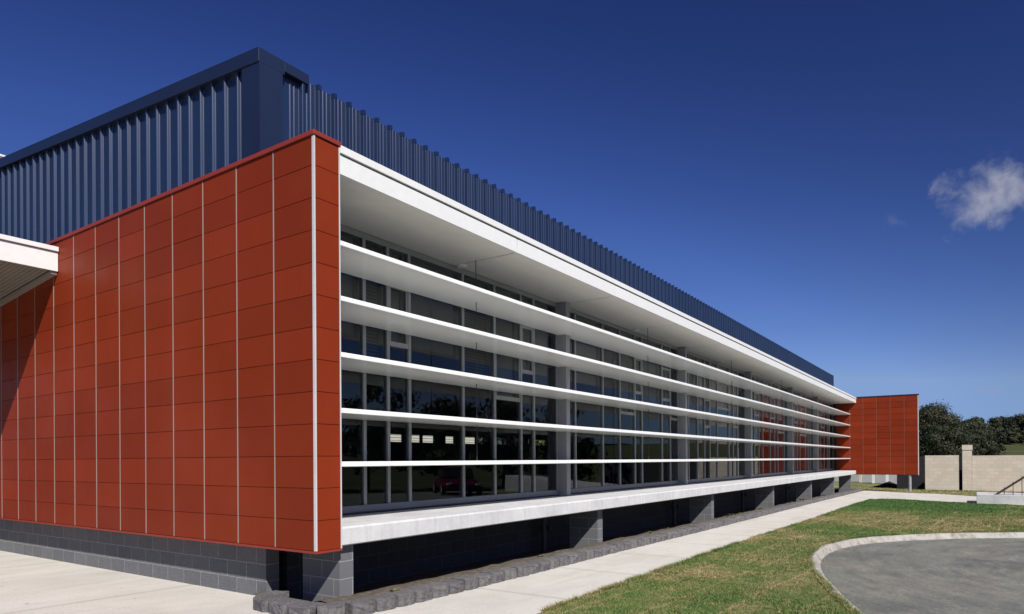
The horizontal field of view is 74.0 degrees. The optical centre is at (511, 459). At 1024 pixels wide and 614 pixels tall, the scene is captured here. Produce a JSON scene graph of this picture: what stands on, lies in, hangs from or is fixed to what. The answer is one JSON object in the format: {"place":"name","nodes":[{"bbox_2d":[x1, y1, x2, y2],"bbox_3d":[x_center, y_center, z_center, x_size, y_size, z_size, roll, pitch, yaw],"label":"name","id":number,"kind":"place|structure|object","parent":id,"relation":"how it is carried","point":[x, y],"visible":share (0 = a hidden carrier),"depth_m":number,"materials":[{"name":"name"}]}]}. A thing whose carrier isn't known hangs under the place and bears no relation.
{"place":"outdoors","nodes":[
{"label":"outdoors","id":0,"kind":"place"},
{"bbox_2d":[0,551,268,613],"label":"forecourt","id":1,"kind":"structure","parent":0,"point":[32,585],"depth_m":8.21,"materials":[{"name":"concrete"}]},
{"bbox_2d":[253,594,284,612],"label":"edging stone","id":2,"kind":"object","parent":1,"relation":"on","point":[260,603],"visible":0.68,"depth_m":7.21,"materials":[{"name":"grey stone"}]},
{"bbox_2d":[257,590,288,597],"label":"edging stone","id":3,"kind":"object","parent":1,"relation":"on","point":[282,593],"visible":0.24,"depth_m":7.58,"materials":[{"name":"grey stone"}]},
{"bbox_2d":[268,598,301,613],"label":"edging stone","id":4,"kind":"object","parent":1,"relation":"on","point":[279,606],"visible":0.69,"depth_m":7.03,"materials":[{"name":"grey stone"}]},
{"bbox_2d":[0,0,1023,444],"label":"sky","id":5,"kind":"structure","parent":0,"point":[841,181],"materials":[{"name":"blue"}]},
{"bbox_2d":[373,490,976,613],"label":"footpath","id":6,"kind":"structure","parent":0,"point":[530,593],"depth_m":10.09,"materials":[{"name":"concrete"}]},
{"bbox_2d":[345,597,374,613],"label":"edging stone","id":7,"kind":"object","parent":6,"relation":"on","point":[364,605],"visible":0.91,"depth_m":7.00,"materials":[{"name":"grey stone"}]},
{"bbox_2d":[365,594,395,611],"bbox_3d":[-1.408,1.550,7.308,0.246,0.140,0.293,-2,-2,38],"label":"edging stone","id":8,"kind":"object","parent":6,"relation":"on","point":[384,602],"visible":0.81,"depth_m":7.23,"materials":[{"name":"grey stone"}]},
{"bbox_2d":[384,590,414,606],"bbox_3d":[-1.239,1.555,7.545,0.264,0.144,0.299,-2,-1,33],"label":"edging stone","id":9,"kind":"object","parent":6,"relation":"on","point":[404,598],"visible":0.73,"depth_m":7.47,"materials":[{"name":"grey stone"}]},
{"bbox_2d":[402,586,432,602],"bbox_3d":[-1.074,1.552,7.784,0.265,0.142,0.295,-1,1,35],"label":"edging stone","id":10,"kind":"object","parent":6,"relation":"on","point":[423,593],"visible":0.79,"depth_m":7.72,"materials":[{"name":"grey stone"}]},
{"bbox_2d":[419,582,448,598],"bbox_3d":[-0.907,1.552,8.027,0.248,0.145,0.298,-1,-1,36],"label":"edging stone","id":11,"kind":"object","parent":6,"relation":"on","point":[440,589],"visible":0.62,"depth_m":7.97,"materials":[{"name":"grey stone"}]},
{"bbox_2d":[440,579,463,593],"bbox_3d":[-0.740,1.560,8.264,0.248,0.143,0.305,1,2,34],"label":"edging stone","id":12,"kind":"object","parent":6,"relation":"on","point":[456,586],"visible":0.63,"depth_m":8.21,"materials":[{"name":"grey stone"}]},
{"bbox_2d":[451,574,478,590],"bbox_3d":[-0.574,1.554,8.504,0.264,0.155,0.289,1,1,35],"label":"edging stone","id":13,"kind":"object","parent":6,"relation":"on","point":[470,582],"visible":0.69,"depth_m":8.43,"materials":[{"name":"grey stone"}]},
{"bbox_2d":[471,573,491,586],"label":"edging stone","id":14,"kind":"object","parent":6,"relation":"on","point":[484,579],"visible":0.69,"depth_m":8.68,"materials":[{"name":"grey stone"}]},
{"bbox_2d":[479,569,504,583],"bbox_3d":[-0.248,1.555,8.990,0.247,0.150,0.302,-2,-1,36],"label":"edging stone","id":15,"kind":"object","parent":6,"relation":"on","point":[498,576],"visible":0.67,"depth_m":8.92,"materials":[{"name":"grey stone"}]},
{"bbox_2d":[497,567,516,579],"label":"edging stone","id":16,"kind":"object","parent":6,"relation":"on","point":[510,573],"visible":0.59,"depth_m":9.18,"materials":[{"name":"grey stone"}]},
{"bbox_2d":[505,564,528,576],"bbox_3d":[0.079,1.560,9.472,0.273,0.155,0.291,-2,1,34],"label":"edging stone","id":17,"kind":"object","parent":6,"relation":"on","point":[522,570],"visible":0.67,"depth_m":9.41,"materials":[{"name":"grey stone"}]},
{"bbox_2d":[521,562,539,574],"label":"edging stone","id":18,"kind":"object","parent":6,"relation":"on","point":[533,567],"visible":0.52,"depth_m":9.65,"materials":[{"name":"grey stone"}]},
{"bbox_2d":[527,559,549,571],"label":"edging stone","id":19,"kind":"object","parent":6,"relation":"on","point":[544,564],"visible":0.66,"depth_m":9.89,"materials":[{"name":"grey stone"}]},
{"bbox_2d":[543,557,558,568],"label":"edging stone","id":20,"kind":"object","parent":6,"relation":"on","point":[554,563],"visible":0.49,"depth_m":10.14,"materials":[{"name":"grey stone"}]},
{"bbox_2d":[548,555,568,566],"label":"edging stone","id":21,"kind":"object","parent":6,"relation":"on","point":[563,560],"visible":0.65,"depth_m":10.38,"materials":[{"name":"grey stone"}]},
{"bbox_2d":[557,552,577,563],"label":"edging stone","id":22,"kind":"object","parent":6,"relation":"on","point":[573,557],"visible":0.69,"depth_m":10.62,"materials":[{"name":"grey stone"}]},
{"bbox_2d":[573,551,585,561],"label":"edging stone","id":23,"kind":"object","parent":6,"relation":"on","point":[581,556],"visible":0.55,"depth_m":10.87,"materials":[{"name":"grey stone"}]},
{"bbox_2d":[576,549,593,559],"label":"edging stone","id":24,"kind":"object","parent":6,"relation":"on","point":[589,554],"visible":0.64,"depth_m":11.11,"materials":[{"name":"grey stone"}]},
{"bbox_2d":[586,547,602,557],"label":"edging stone","id":25,"kind":"object","parent":6,"relation":"on","point":[598,552],"visible":0.59,"depth_m":11.35,"materials":[{"name":"grey stone"}]},
{"bbox_2d":[596,546,609,555],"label":"edging stone","id":26,"kind":"object","parent":6,"relation":"on","point":[606,550],"visible":0.5,"depth_m":11.61,"materials":[{"name":"grey stone"}]},
{"bbox_2d":[601,544,617,553],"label":"edging stone","id":27,"kind":"object","parent":6,"relation":"on","point":[613,548],"visible":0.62,"depth_m":11.82,"materials":[{"name":"grey stone"}]},
{"bbox_2d":[607,542,624,551],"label":"edging stone","id":28,"kind":"object","parent":6,"relation":"on","point":[620,547],"visible":0.59,"depth_m":12.09,"materials":[{"name":"grey stone"}]},
{"bbox_2d":[618,541,631,549],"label":"edging stone","id":29,"kind":"object","parent":6,"relation":"on","point":[627,545],"visible":0.51,"depth_m":12.31,"materials":[{"name":"grey stone"}]},
{"bbox_2d":[621,539,637,547],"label":"edging stone","id":30,"kind":"object","parent":6,"relation":"on","point":[634,542],"visible":0.57,"depth_m":12.57,"materials":[{"name":"grey stone"}]},
{"bbox_2d":[631,538,644,546],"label":"edging stone","id":31,"kind":"object","parent":6,"relation":"on","point":[640,543],"visible":0.42,"depth_m":12.79,"materials":[{"name":"grey stone"}]},
{"bbox_2d":[635,536,649,544],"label":"edging stone","id":32,"kind":"object","parent":6,"relation":"on","point":[646,540],"visible":0.56,"depth_m":13.04,"materials":[{"name":"grey stone"}]},
{"bbox_2d":[642,535,656,543],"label":"edging stone","id":33,"kind":"object","parent":6,"relation":"on","point":[653,539],"visible":0.58,"depth_m":13.29,"materials":[{"name":"grey stone"}]},
{"bbox_2d":[649,534,661,541],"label":"edging stone","id":34,"kind":"object","parent":6,"relation":"on","point":[659,538],"visible":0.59,"depth_m":13.51,"materials":[{"name":"grey stone"}]},
{"bbox_2d":[655,533,667,540],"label":"edging stone","id":35,"kind":"object","parent":6,"relation":"on","point":[664,536],"visible":0.5,"depth_m":13.75,"materials":[{"name":"grey stone"}]},
{"bbox_2d":[658,531,672,539],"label":"edging stone","id":36,"kind":"object","parent":6,"relation":"on","point":[670,535],"visible":0.61,"depth_m":14.00,"materials":[{"name":"grey stone"}]},
{"bbox_2d":[667,530,677,537],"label":"edging stone","id":37,"kind":"object","parent":6,"relation":"on","point":[675,534],"visible":0.44,"depth_m":14.26,"materials":[{"name":"grey stone"}]},
{"bbox_2d":[670,529,683,536],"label":"edging stone","id":38,"kind":"object","parent":6,"relation":"on","point":[680,533],"visible":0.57,"depth_m":14.48,"materials":[{"name":"grey stone"}]},
{"bbox_2d":[674,528,687,535],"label":"edging stone","id":39,"kind":"object","parent":6,"relation":"on","point":[685,533],"visible":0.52,"depth_m":14.75,"materials":[{"name":"grey stone"}]},
{"bbox_2d":[680,527,691,534],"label":"edging stone","id":40,"kind":"object","parent":6,"relation":"on","point":[689,530],"visible":0.59,"depth_m":14.95,"materials":[{"name":"grey stone"}]},
{"bbox_2d":[686,526,697,533],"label":"edging stone","id":41,"kind":"object","parent":6,"relation":"on","point":[694,530],"visible":0.47,"depth_m":15.20,"materials":[{"name":"grey stone"}]},
{"bbox_2d":[687,525,700,531],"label":"edging stone","id":42,"kind":"object","parent":6,"relation":"on","point":[698,528],"visible":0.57,"depth_m":15.43,"materials":[{"name":"grey stone"}]},
{"bbox_2d":[695,524,705,530],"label":"edging stone","id":43,"kind":"object","parent":6,"relation":"on","point":[703,528],"visible":0.43,"depth_m":15.71,"materials":[{"name":"grey stone"}]},
{"bbox_2d":[698,523,708,529],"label":"edging stone","id":44,"kind":"object","parent":6,"relation":"on","point":[706,526],"visible":0.5,"depth_m":15.91,"materials":[{"name":"grey stone"}]},
{"bbox_2d":[703,522,713,528],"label":"edging stone","id":45,"kind":"object","parent":6,"relation":"on","point":[711,524],"visible":0.52,"depth_m":16.15,"materials":[{"name":"grey stone"}]},
{"bbox_2d":[708,520,720,526],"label":"edging stone","id":46,"kind":"object","parent":6,"relation":"on","point":[719,523],"visible":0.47,"depth_m":16.66,"materials":[{"name":"grey stone"}]},
{"bbox_2d":[717,519,727,525],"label":"edging stone","id":47,"kind":"object","parent":6,"relation":"on","point":[725,522],"visible":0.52,"depth_m":17.08,"materials":[{"name":"grey stone"}]},
{"bbox_2d":[730,516,740,521],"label":"edging stone","id":48,"kind":"object","parent":6,"relation":"on","point":[739,518],"visible":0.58,"depth_m":18.09,"materials":[{"name":"grey stone"}]},
{"bbox_2d":[742,513,752,518],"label":"edging stone","id":49,"kind":"object","parent":6,"relation":"on","point":[751,515],"visible":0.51,"depth_m":19.06,"materials":[{"name":"grey stone"}]},
{"bbox_2d":[537,498,1023,613],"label":"lawn","id":50,"kind":"structure","parent":0,"point":[727,580],"depth_m":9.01,"materials":[{"name":"green plant"}]},
{"bbox_2d":[537,498,871,611],"bbox_3d":[7.857,1.641,18.179,0.347,0.259,26.833,0,0,34],"label":"grass edge","id":51,"kind":"object","parent":50,"relation":"on","point":[610,586],"depth_m":9.98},
{"bbox_2d":[804,530,1023,613],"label":"curb","id":52,"kind":"structure","parent":50,"relation":"on","point":[839,598],"depth_m":10.39,"materials":[{"name":"grey concrete"}]},
{"bbox_2d":[820,538,1023,613],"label":"road","id":53,"kind":"structure","parent":0,"point":[965,576],"depth_m":10.03,"materials":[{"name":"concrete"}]},
{"bbox_2d":[834,481,1023,495],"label":"verge","id":54,"kind":"structure","parent":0,"point":[862,484],"depth_m":38.95,"materials":[{"name":"green plant"}]},
{"bbox_2d":[834,475,858,481],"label":"block wall","id":55,"kind":"structure","parent":54,"relation":"on","point":[854,478],"depth_m":58.31,"materials":[{"name":"grey concrete"}]},
{"bbox_2d":[862,475,871,481],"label":"block wall","id":56,"kind":"structure","parent":54,"relation":"on","point":[866,478],"depth_m":55.68,"materials":[{"name":"grey concrete"}]},
{"bbox_2d":[875,475,885,482],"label":"block wall","id":57,"kind":"structure","parent":54,"relation":"on","point":[880,478],"depth_m":53.27,"materials":[{"name":"grey concrete"}]},
{"bbox_2d":[873,481,896,487],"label":"soil heap","id":58,"kind":"object","parent":54,"relation":"on","point":[888,484],"visible":0.83,"depth_m":43.32,"materials":[{"name":"black soil"}]},
{"bbox_2d":[889,475,896,483],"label":"block wall","id":59,"kind":"structure","parent":54,"relation":"on","point":[893,478],"depth_m":50.92,"materials":[{"name":"grey concrete"}]},
{"bbox_2d":[897,456,924,488],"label":"block wall","id":60,"kind":"structure","parent":54,"relation":"on","point":[918,481],"depth_m":41.53,"materials":[{"name":"grey concrete"}]},
{"bbox_2d":[925,455,958,489],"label":"block wall","id":61,"kind":"structure","parent":54,"relation":"on","point":[941,472],"depth_m":39.45,"materials":[{"name":"beige concrete"}]},
{"bbox_2d":[959,456,962,489],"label":"block wall","id":62,"kind":"structure","parent":54,"relation":"on","point":[960,474],"depth_m":39.54,"materials":[{"name":"grey concrete"}]},
{"bbox_2d":[962,445,971,490],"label":"block pillar","id":63,"kind":"structure","parent":54,"relation":"on","point":[967,467],"depth_m":38.71,"materials":[{"name":"concrete"}]},
{"bbox_2d":[972,455,1023,490],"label":"block wall","id":64,"kind":"structure","parent":54,"relation":"on","point":[995,472],"depth_m":37.98,"materials":[{"name":"beige concrete"}]},
{"bbox_2d":[834,440,1023,491],"bbox_3d":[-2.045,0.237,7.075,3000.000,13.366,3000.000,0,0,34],"label":"ground","id":65,"kind":"structure","parent":0,"point":[1015,448],"depth_m":134.79,"materials":[{"name":"green plant"}]},
{"bbox_2d":[390,434,474,443],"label":"boarded wall","id":66,"kind":"structure","parent":65,"relation":"on","point":[415,438],"depth_m":44.32,"materials":[{"name":"white"}]},
{"bbox_2d":[0,46,918,601],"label":"school building","id":67,"kind":"structure","parent":65,"relation":"on","point":[258,304],"depth_m":9.97,"materials":[{"name":"red metal"}]},
{"bbox_2d":[340,224,558,515],"bbox_3d":[-1.019,-1.192,10.817,0.204,3.852,6.620,0,0,34],"label":"window","id":68,"kind":"structure","parent":67,"relation":"in","point":[500,366],"depth_m":10.82,"materials":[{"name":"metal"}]},
{"bbox_2d":[570,308,679,493],"bbox_3d":[2.770,-1.209,16.342,0.204,3.852,6.480,0,0,34],"label":"window","id":69,"kind":"structure","parent":67,"relation":"in","point":[604,384],"depth_m":16.30,"materials":[{"name":"metal"}]},
{"bbox_2d":[687,351,745,483],"bbox_3d":[6.520,-1.226,21.810,0.204,3.852,6.480,0,0,34],"label":"window","id":70,"kind":"structure","parent":67,"relation":"in","point":[731,410],"depth_m":21.79,"materials":[{"name":"metal"}]},
{"bbox_2d":[752,375,788,477],"bbox_3d":[10.270,-1.242,27.278,0.204,3.852,6.480,0,0,34],"label":"window","id":71,"kind":"structure","parent":67,"relation":"in","point":[774,418],"depth_m":27.40,"materials":[{"name":"metal"}]},
{"bbox_2d":[793,390,813,473],"bbox_3d":[13.739,-1.258,32.337,0.204,3.852,5.490,0,0,34],"label":"window","id":72,"kind":"structure","parent":67,"relation":"in","point":[808,465],"depth_m":32.92,"materials":[{"name":"glass"}]},
{"bbox_2d":[818,399,833,471],"bbox_3d":[16.966,-1.272,37.042,0.204,3.852,5.620,0,0,34],"label":"window","id":73,"kind":"structure","parent":67,"relation":"in","point":[821,427],"depth_m":37.30,"materials":[{"name":"glass"}]},
{"bbox_2d":[479,438,504,444],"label":"broad tree","id":74,"kind":"object","parent":65,"relation":"on","point":[497,439],"depth_m":52.96,"materials":[{"name":"green plant"}]},
{"bbox_2d":[496,439,544,445],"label":"broad tree","id":75,"kind":"object","parent":65,"relation":"on","point":[538,442],"visible":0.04,"depth_m":56.87,"materials":[{"name":"green plant"}]},
{"bbox_2d":[255,489,863,613],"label":"garden bed","id":76,"kind":"object","parent":65,"relation":"on","point":[378,588],"visible":0.46,"depth_m":10.40,"materials":[{"name":"soil"}]},
{"bbox_2d":[287,600,321,613],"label":"edging stone","id":77,"kind":"object","parent":76,"relation":"on","point":[303,607],"visible":0.88,"depth_m":6.89,"materials":[{"name":"grey stone"}]},
{"bbox_2d":[317,601,345,613],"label":"edging stone","id":78,"kind":"object","parent":76,"relation":"on","point":[336,607],"visible":0.98,"depth_m":6.83,"materials":[{"name":"grey stone"}]},
{"bbox_2d":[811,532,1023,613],"bbox_3d":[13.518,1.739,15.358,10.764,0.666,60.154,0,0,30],"label":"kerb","id":79,"kind":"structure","parent":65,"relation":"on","point":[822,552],"depth_m":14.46,"materials":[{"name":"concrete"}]},
{"bbox_2d":[919,399,978,455],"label":"broad tree","id":80,"kind":"object","parent":65,"relation":"on","point":[938,435],"visible":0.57,"depth_m":68.23,"materials":[{"name":"green plant"}]},
{"bbox_2d":[953,420,987,455],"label":"broad tree","id":81,"kind":"object","parent":65,"relation":"on","point":[981,450],"visible":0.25,"depth_m":74.60,"materials":[{"name":"green plant"}]},
{"bbox_2d":[967,416,991,454],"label":"broad tree","id":82,"kind":"object","parent":65,"relation":"on","point":[980,418],"visible":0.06,"depth_m":90.93,"materials":[{"name":"green plant"}]},
{"bbox_2d":[965,418,1000,455],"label":"broad tree","id":83,"kind":"object","parent":65,"relation":"on","point":[989,446],"visible":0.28,"depth_m":78.48,"materials":[{"name":"green plant"}]},
{"bbox_2d":[977,423,999,450],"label":"broad tree","id":84,"kind":"object","parent":65,"relation":"on","point":[994,435],"visible":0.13,"depth_m":84.40,"materials":[{"name":"green plant"}]},
{"bbox_2d":[986,416,1004,438],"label":"tree","id":85,"kind":"object","parent":65,"relation":"on","point":[993,420],"visible":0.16,"depth_m":169.44,"materials":[{"name":"green plant"}]},
{"bbox_2d":[991,422,1006,452],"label":"broad tree","id":86,"kind":"object","parent":65,"relation":"on","point":[1002,437],"visible":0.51,"depth_m":94.46,"materials":[{"name":"green plant"}]},
{"bbox_2d":[977,492,1023,504],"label":"ramp","id":87,"kind":"structure","parent":65,"relation":"on","point":[1000,498],"depth_m":25.77,"materials":[{"name":"concrete"}]},
{"bbox_2d":[994,476,1023,494],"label":"handrail","id":88,"kind":"object","parent":87,"relation":"on","point":[1010,485],"visible":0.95,"depth_m":25.75,"materials":[{"name":"grey metal"}]},
{"bbox_2d":[985,415,1021,442],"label":"tree","id":89,"kind":"object","parent":65,"relation":"on","point":[1008,424],"visible":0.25,"depth_m":171.05,"materials":[{"name":"green plant"}]},
{"bbox_2d":[998,427,1022,444],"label":"tree","id":90,"kind":"object","parent":65,"relation":"on","point":[1009,432],"visible":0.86,"depth_m":163.97,"materials":[{"name":"green plant"}]},
{"bbox_2d":[1011,413,1023,436],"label":"tree","id":91,"kind":"object","parent":65,"relation":"on","point":[1019,418],"visible":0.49,"depth_m":171.65,"materials":[{"name":"green plant"}]},
{"bbox_2d":[1018,420,1023,443],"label":"tree","id":92,"kind":"object","parent":65,"relation":"on","point":[1022,432],"visible":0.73,"depth_m":169.41,"materials":[{"name":"green plant"}]}
]}

